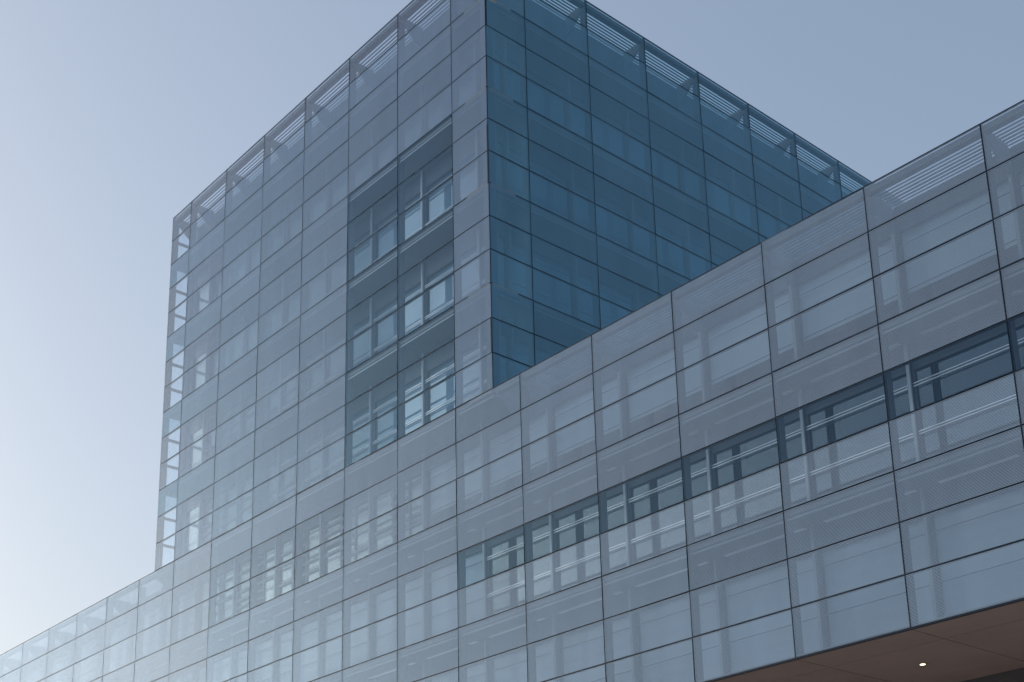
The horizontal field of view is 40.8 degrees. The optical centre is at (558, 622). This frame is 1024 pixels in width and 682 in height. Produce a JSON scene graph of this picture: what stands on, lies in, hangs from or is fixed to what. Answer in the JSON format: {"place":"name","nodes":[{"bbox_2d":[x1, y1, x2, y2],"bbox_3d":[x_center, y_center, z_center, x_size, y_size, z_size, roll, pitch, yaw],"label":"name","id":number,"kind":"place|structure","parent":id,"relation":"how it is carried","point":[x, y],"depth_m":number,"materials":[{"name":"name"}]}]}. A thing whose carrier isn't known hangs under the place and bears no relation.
{"place":"outdoors","nodes":[
{"label":"outdoors","id":0,"kind":"place"},
{"bbox_2d":[0,100,1023,681],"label":"office wing","id":1,"kind":"structure","parent":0,"point":[808,466],"depth_m":41.55,"materials":[{"name":"grey glass"}]},
{"bbox_2d":[27,665,41,681],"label":"window","id":2,"kind":"structure","parent":1,"relation":"in","point":[40,665],"depth_m":80.14,"materials":[{"name":"grey glass"}]},
{"bbox_2d":[45,649,68,681],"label":"window","id":3,"kind":"structure","parent":1,"relation":"in","point":[68,649],"depth_m":77.45,"materials":[{"name":"grey glass"}]},
{"bbox_2d":[70,635,96,681],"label":"window","id":4,"kind":"structure","parent":1,"relation":"in","point":[96,635],"depth_m":74.88,"materials":[{"name":"grey glass"}]},
{"bbox_2d":[99,620,127,676],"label":"window","id":5,"kind":"structure","parent":1,"relation":"in","point":[127,620],"depth_m":72.35,"materials":[{"name":"grey glass"}]},
{"bbox_2d":[129,603,159,662],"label":"window","id":6,"kind":"structure","parent":1,"relation":"in","point":[159,603],"depth_m":69.81,"materials":[{"name":"grey glass"}]},
{"bbox_2d":[164,669,191,681],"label":"window","id":7,"kind":"structure","parent":1,"relation":"in","point":[191,669],"depth_m":66.06,"materials":[{"name":"grey glass"}]},
{"bbox_2d":[162,585,195,647],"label":"window","id":8,"kind":"structure","parent":1,"relation":"in","point":[195,585],"depth_m":67.29,"materials":[{"name":"grey glass"}]},
{"bbox_2d":[195,654,230,681],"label":"window","id":9,"kind":"structure","parent":1,"relation":"in","point":[227,654],"depth_m":63.55,"materials":[{"name":"grey glass"}]},
{"bbox_2d":[198,566,233,631],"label":"window","id":10,"kind":"structure","parent":1,"relation":"in","point":[231,581],"depth_m":64.45,"materials":[{"name":"grey glass"}]},
{"bbox_2d":[234,636,271,681],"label":"window","id":11,"kind":"structure","parent":1,"relation":"in","point":[270,636],"depth_m":61.01,"materials":[{"name":"grey glass"}]},
{"bbox_2d":[236,545,274,614],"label":"window","id":12,"kind":"structure","parent":1,"relation":"in","point":[272,547],"depth_m":62.24,"materials":[{"name":"grey glass"}]},
{"bbox_2d":[276,617,317,681],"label":"window","id":13,"kind":"structure","parent":1,"relation":"in","point":[317,617],"depth_m":58.44,"materials":[{"name":"grey glass"}]},
{"bbox_2d":[278,523,319,595],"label":"window","id":14,"kind":"structure","parent":1,"relation":"in","point":[318,523],"depth_m":59.90,"materials":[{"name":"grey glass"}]},
{"bbox_2d":[321,596,367,676],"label":"window","id":15,"kind":"structure","parent":1,"relation":"in","point":[366,596],"depth_m":56.17,"materials":[{"name":"grey glass"}]},
{"bbox_2d":[323,498,367,574],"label":"window","id":16,"kind":"structure","parent":1,"relation":"in","point":[341,559],"depth_m":57.57,"materials":[{"name":"grey glass"}]},
{"bbox_2d":[373,471,421,552],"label":"window","id":17,"kind":"structure","parent":1,"relation":"in","point":[421,471],"depth_m":54.59,"materials":[{"name":"grey glass"}]},
{"bbox_2d":[372,573,422,657],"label":"window","id":18,"kind":"structure","parent":1,"relation":"in","point":[421,573],"depth_m":53.75,"materials":[{"name":"grey glass"}]},
{"bbox_2d":[426,442,480,527],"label":"window","id":19,"kind":"structure","parent":1,"relation":"in","point":[478,442],"depth_m":52.48,"materials":[{"name":"grey glass"}]},
{"bbox_2d":[427,548,483,638],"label":"window","id":20,"kind":"structure","parent":1,"relation":"in","point":[474,573],"depth_m":50.95,"materials":[{"name":"grey glass"}]},
{"bbox_2d":[428,661,484,681],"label":"window","id":21,"kind":"structure","parent":1,"relation":"in","point":[483,661],"depth_m":49.63,"materials":[{"name":"grey glass"}]},
{"bbox_2d":[485,409,546,500],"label":"window","id":22,"kind":"structure","parent":1,"relation":"in","point":[544,424],"depth_m":49.92,"materials":[{"name":"grey glass"}]},
{"bbox_2d":[487,520,548,615],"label":"window","id":23,"kind":"structure","parent":1,"relation":"in","point":[546,522],"depth_m":49.26,"materials":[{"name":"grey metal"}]},
{"bbox_2d":[489,638,553,681],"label":"window","id":24,"kind":"structure","parent":1,"relation":"in","point":[551,638],"depth_m":47.51,"materials":[{"name":"grey glass"}]},
{"bbox_2d":[155,0,902,577],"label":"glass tower","id":25,"kind":"structure","parent":1,"relation":"on","point":[457,204],"depth_m":58.38,"materials":[{"name":"glass"}]},
{"bbox_2d":[184,504,198,554],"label":"window","id":26,"kind":"structure","parent":25,"relation":"in","point":[196,534],"depth_m":68.05,"materials":[{"name":"grey glass"}]},
{"bbox_2d":[188,425,202,495],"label":"window","id":27,"kind":"structure","parent":25,"relation":"in","point":[202,425],"depth_m":69.25,"materials":[{"name":"grey glass"}]},
{"bbox_2d":[192,350,205,390],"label":"window","id":28,"kind":"structure","parent":25,"relation":"in","point":[205,350],"depth_m":70.46,"materials":[{"name":"grey glass"}]},
{"bbox_2d":[195,277,211,342],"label":"window","id":29,"kind":"structure","parent":25,"relation":"in","point":[207,277],"depth_m":71.66,"materials":[{"name":"grey glass"}]},
{"bbox_2d":[201,482,235,543],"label":"window","id":30,"kind":"structure","parent":25,"relation":"in","point":[234,490],"depth_m":66.10,"materials":[{"name":"grey glass"}]},
{"bbox_2d":[205,405,238,460],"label":"window","id":31,"kind":"structure","parent":25,"relation":"in","point":[237,407],"depth_m":67.20,"materials":[{"name":"grey glass"}]},
{"bbox_2d":[208,323,241,378],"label":"window","id":32,"kind":"structure","parent":25,"relation":"in","point":[235,329],"depth_m":68.49,"materials":[{"name":"grey glass"}]},
{"bbox_2d":[212,247,244,300],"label":"window","id":33,"kind":"structure","parent":25,"relation":"in","point":[243,258],"depth_m":69.65,"materials":[{"name":"grey glass"}]},
{"bbox_2d":[239,458,276,522],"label":"window","id":34,"kind":"structure","parent":25,"relation":"in","point":[243,479],"depth_m":63.39,"materials":[{"name":"grey glass"}]},
{"bbox_2d":[242,377,278,433],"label":"window","id":35,"kind":"structure","parent":25,"relation":"in","point":[254,392],"depth_m":64.57,"materials":[{"name":"grey glass"}]},
{"bbox_2d":[245,295,281,347],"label":"window","id":36,"kind":"structure","parent":25,"relation":"in","point":[273,302],"depth_m":65.77,"materials":[{"name":"grey glass"}]},
{"bbox_2d":[248,215,283,288],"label":"window","id":37,"kind":"structure","parent":25,"relation":"in","point":[275,233],"depth_m":66.89,"materials":[{"name":"grey glass"}]},
{"bbox_2d":[280,433,320,501],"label":"window","id":38,"kind":"structure","parent":25,"relation":"in","point":[319,433],"depth_m":60.82,"materials":[{"name":"grey glass"}]},
{"bbox_2d":[283,346,322,432],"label":"window","id":39,"kind":"structure","parent":25,"relation":"in","point":[321,346],"depth_m":62.10,"materials":[{"name":"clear glass"}]},
{"bbox_2d":[285,263,323,325],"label":"window","id":40,"kind":"structure","parent":25,"relation":"in","point":[322,263],"depth_m":63.35,"materials":[{"name":"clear glass"}]},
{"bbox_2d":[287,181,325,270],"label":"window","id":41,"kind":"structure","parent":25,"relation":"in","point":[291,210],"depth_m":64.44,"materials":[{"name":"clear glass"}]},
{"bbox_2d":[325,404,368,477],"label":"window","id":42,"kind":"structure","parent":25,"relation":"in","point":[361,437],"depth_m":58.00,"materials":[{"name":"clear glass"}]},
{"bbox_2d":[328,228,369,292],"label":"window","id":43,"kind":"structure","parent":25,"relation":"in","point":[362,253],"depth_m":60.40,"materials":[{"name":"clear glass"}]},
{"bbox_2d":[326,314,373,397],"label":"window","id":44,"kind":"structure","parent":25,"relation":"in","point":[361,344],"depth_m":59.22,"materials":[{"name":"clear glass"}]},
{"bbox_2d":[329,145,375,235],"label":"window","id":45,"kind":"structure","parent":25,"relation":"in","point":[369,145],"depth_m":62.07,"materials":[{"name":"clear glass"}]},
{"bbox_2d":[375,105,419,172],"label":"window","id":46,"kind":"structure","parent":25,"relation":"in","point":[418,105],"depth_m":59.79,"materials":[{"name":"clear glass"}]},
{"bbox_2d":[374,190,420,260],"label":"window","id":47,"kind":"structure","parent":25,"relation":"in","point":[387,237],"depth_m":58.57,"materials":[{"name":"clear glass"}]},
{"bbox_2d":[373,374,421,451],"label":"window","id":48,"kind":"structure","parent":25,"relation":"in","point":[386,424],"depth_m":56.16,"materials":[{"name":"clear glass"}]},
{"bbox_2d":[374,280,426,382],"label":"window","id":49,"kind":"structure","parent":25,"relation":"in","point":[387,329],"depth_m":57.34,"materials":[{"name":"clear glass"}]},
{"bbox_2d":[426,62,473,130],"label":"window","id":50,"kind":"structure","parent":25,"relation":"in","point":[469,92],"depth_m":57.14,"materials":[{"name":"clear glass"}]},
{"bbox_2d":[425,150,475,223],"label":"window","id":51,"kind":"structure","parent":25,"relation":"in","point":[441,199],"depth_m":56.20,"materials":[{"name":"blue glass"}]},
{"bbox_2d":[425,242,476,350],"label":"window","id":52,"kind":"structure","parent":25,"relation":"in","point":[443,293],"depth_m":54.97,"materials":[{"name":"blue glass"}]},
{"bbox_2d":[426,343,478,422],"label":"window","id":53,"kind":"structure","parent":25,"relation":"in","point":[444,391],"depth_m":53.84,"materials":[{"name":"blue glass"}]},
{"bbox_2d":[480,144,482,178],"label":"window","id":54,"kind":"structure","parent":25,"relation":"in","point":[481,169],"depth_m":54.18,"materials":[{"name":"grey glass"}]},
{"bbox_2d":[483,337,486,391],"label":"window","id":55,"kind":"structure","parent":25,"relation":"in","point":[485,384],"depth_m":51.81,"materials":[{"name":"grey glass"}]},
{"bbox_2d":[495,50,502,90],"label":"window","id":56,"kind":"structure","parent":25,"relation":"in","point":[495,50],"depth_m":55.32,"materials":[{"name":"blue glass"}]},
{"bbox_2d":[497,140,504,188],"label":"window","id":57,"kind":"structure","parent":25,"relation":"in","point":[497,140],"depth_m":54.10,"materials":[{"name":"blue glass"}]},
{"bbox_2d":[498,233,507,288],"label":"window","id":58,"kind":"structure","parent":25,"relation":"in","point":[498,233],"depth_m":52.94,"materials":[{"name":"blue glass"}]},
{"bbox_2d":[501,332,509,391],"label":"window","id":59,"kind":"structure","parent":25,"relation":"in","point":[502,332],"depth_m":51.83,"materials":[{"name":"blue glass"}]},
{"bbox_2d":[507,57,567,128],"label":"window","id":60,"kind":"structure","parent":25,"relation":"in","point":[543,79],"depth_m":56.84,"materials":[{"name":"blue glass"}]},
{"bbox_2d":[509,146,570,245],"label":"window","id":61,"kind":"structure","parent":25,"relation":"in","point":[563,176],"depth_m":55.66,"materials":[{"name":"blue glass"}]},
{"bbox_2d":[511,239,574,316],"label":"window","id":62,"kind":"structure","parent":25,"relation":"in","point":[512,239],"depth_m":54.46,"materials":[{"name":"blue glass"}]},
{"bbox_2d":[514,337,575,394],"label":"window","id":63,"kind":"structure","parent":25,"relation":"in","point":[514,337],"depth_m":52.70,"materials":[{"name":"blue glass"}]},
{"bbox_2d":[570,92,626,161],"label":"window","id":64,"kind":"structure","parent":25,"relation":"in","point":[602,115],"depth_m":59.18,"materials":[{"name":"blue glass"}]},
{"bbox_2d":[574,179,631,277],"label":"window","id":65,"kind":"structure","parent":25,"relation":"in","point":[598,193],"depth_m":57.96,"materials":[{"name":"blue glass"}]},
{"bbox_2d":[578,270,636,342],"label":"window","id":66,"kind":"structure","parent":25,"relation":"in","point":[619,314],"depth_m":56.63,"materials":[{"name":"blue glass"}]},
{"bbox_2d":[629,126,681,189],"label":"window","id":67,"kind":"structure","parent":25,"relation":"in","point":[631,129],"depth_m":61.49,"materials":[{"name":"blue glass"}]},
{"bbox_2d":[634,210,687,285],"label":"window","id":68,"kind":"structure","parent":25,"relation":"in","point":[642,221],"depth_m":60.29,"materials":[{"name":"blue glass"}]},
{"bbox_2d":[639,300,682,337],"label":"window","id":69,"kind":"structure","parent":25,"relation":"in","point":[642,301],"depth_m":58.32,"materials":[{"name":"blue glass"}]},
{"bbox_2d":[684,157,732,218],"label":"window","id":70,"kind":"structure","parent":25,"relation":"in","point":[684,157],"depth_m":63.81,"materials":[{"name":"blue glass"}]},
{"bbox_2d":[689,238,738,294],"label":"window","id":71,"kind":"structure","parent":25,"relation":"in","point":[694,259],"depth_m":61.96,"materials":[{"name":"blue glass"}]},
{"bbox_2d":[735,187,779,237],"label":"window","id":72,"kind":"structure","parent":25,"relation":"in","point":[736,187],"depth_m":66.05,"materials":[{"name":"blue glass"}]},
{"bbox_2d":[782,213,822,254],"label":"window","id":73,"kind":"structure","parent":25,"relation":"in","point":[782,213],"depth_m":67.68,"materials":[{"name":"blue glass"}]},
{"bbox_2d":[550,373,619,470],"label":"window","id":74,"kind":"structure","parent":1,"relation":"in","point":[564,400],"depth_m":47.34,"materials":[{"name":"grey glass"}]},
{"bbox_2d":[554,489,622,590],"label":"window","id":75,"kind":"structure","parent":1,"relation":"in","point":[620,491],"depth_m":46.70,"materials":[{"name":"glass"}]},
{"bbox_2d":[558,614,631,681],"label":"window","id":76,"kind":"structure","parent":1,"relation":"in","point":[625,660],"depth_m":44.91,"materials":[{"name":"glass"}]},
{"bbox_2d":[623,332,701,437],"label":"window","id":77,"kind":"structure","parent":1,"relation":"in","point":[696,332],"depth_m":44.77,"materials":[{"name":"glass"}]},
{"bbox_2d":[628,454,705,564],"bbox_3d":[3.548,-3.225,43.102,0.100,3.305,3.494,13,-22,-41],"label":"window","id":78,"kind":"structure","parent":1,"relation":"in","point":[631,487],"depth_m":44.13,"materials":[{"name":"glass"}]},
{"bbox_2d":[635,585,720,681],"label":"window","id":79,"kind":"structure","parent":1,"relation":"in","point":[714,609],"depth_m":42.27,"materials":[{"name":"glass"}]},
{"bbox_2d":[703,286,792,399],"bbox_3d":[5.865,-8.062,41.764,0.176,3.305,3.494,13,-22,-41],"label":"window","id":80,"kind":"structure","parent":1,"relation":"in","point":[787,286],"depth_m":42.21,"materials":[{"name":"glass"}]},
{"bbox_2d":[712,415,799,532],"bbox_3d":[5.971,-4.042,40.568,0.100,3.305,3.494,13,-22,-41],"label":"window","id":81,"kind":"structure","parent":1,"relation":"in","point":[791,420],"depth_m":41.57,"materials":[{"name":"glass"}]},
{"bbox_2d":[721,553,819,673],"bbox_3d":[6.133,0.000,39.420,0.176,3.325,3.494,13,-22,-41],"label":"window","id":82,"kind":"structure","parent":1,"relation":"in","point":[799,567],"depth_m":39.72,"materials":[{"name":"grey glass"}]},
{"bbox_2d":[794,234,897,357],"bbox_3d":[8.288,-8.880,39.230,0.176,3.305,3.494,13,-22,-41],"label":"window","id":83,"kind":"structure","parent":1,"relation":"in","point":[890,234],"depth_m":39.61,"materials":[{"name":"glass"}]},
{"bbox_2d":[805,371,905,497],"bbox_3d":[8.394,-4.860,38.034,0.100,3.305,3.494,13,-22,-41],"label":"window","id":84,"kind":"structure","parent":1,"relation":"in","point":[901,374],"depth_m":39.02,"materials":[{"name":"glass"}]},
{"bbox_2d":[818,517,933,646],"bbox_3d":[8.557,-0.818,36.886,0.176,3.325,3.494,13,-22,-41],"label":"window","id":85,"kind":"structure","parent":1,"relation":"in","point":[860,538],"depth_m":37.15,"materials":[{"name":"grey glass"}]},
{"bbox_2d":[896,175,1016,310],"bbox_3d":[10.711,-9.697,36.696,0.176,3.305,3.494,13,-22,-41],"label":"window","id":86,"kind":"structure","parent":1,"relation":"in","point":[1007,175],"depth_m":37.06,"materials":[{"name":"glass"}]},
{"bbox_2d":[912,321,1023,458],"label":"window","id":87,"kind":"structure","parent":1,"relation":"in","point":[914,369],"depth_m":36.48,"materials":[{"name":"glass"}]},
{"bbox_2d":[929,485,1023,616],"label":"window","id":88,"kind":"structure","parent":1,"relation":"in","point":[1022,485],"depth_m":34.84,"materials":[{"name":"grey glass"}]},
{"bbox_2d":[1014,167,1023,240],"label":"window","id":89,"kind":"structure","parent":1,"relation":"in","point":[1023,167],"depth_m":35.65,"materials":[{"name":"glass"}]},
{"bbox_2d":[0,0,1023,668],"label":"sky","id":90,"kind":"structure","parent":0,"point":[116,115],"materials":[{"name":"blue"}]}
]}

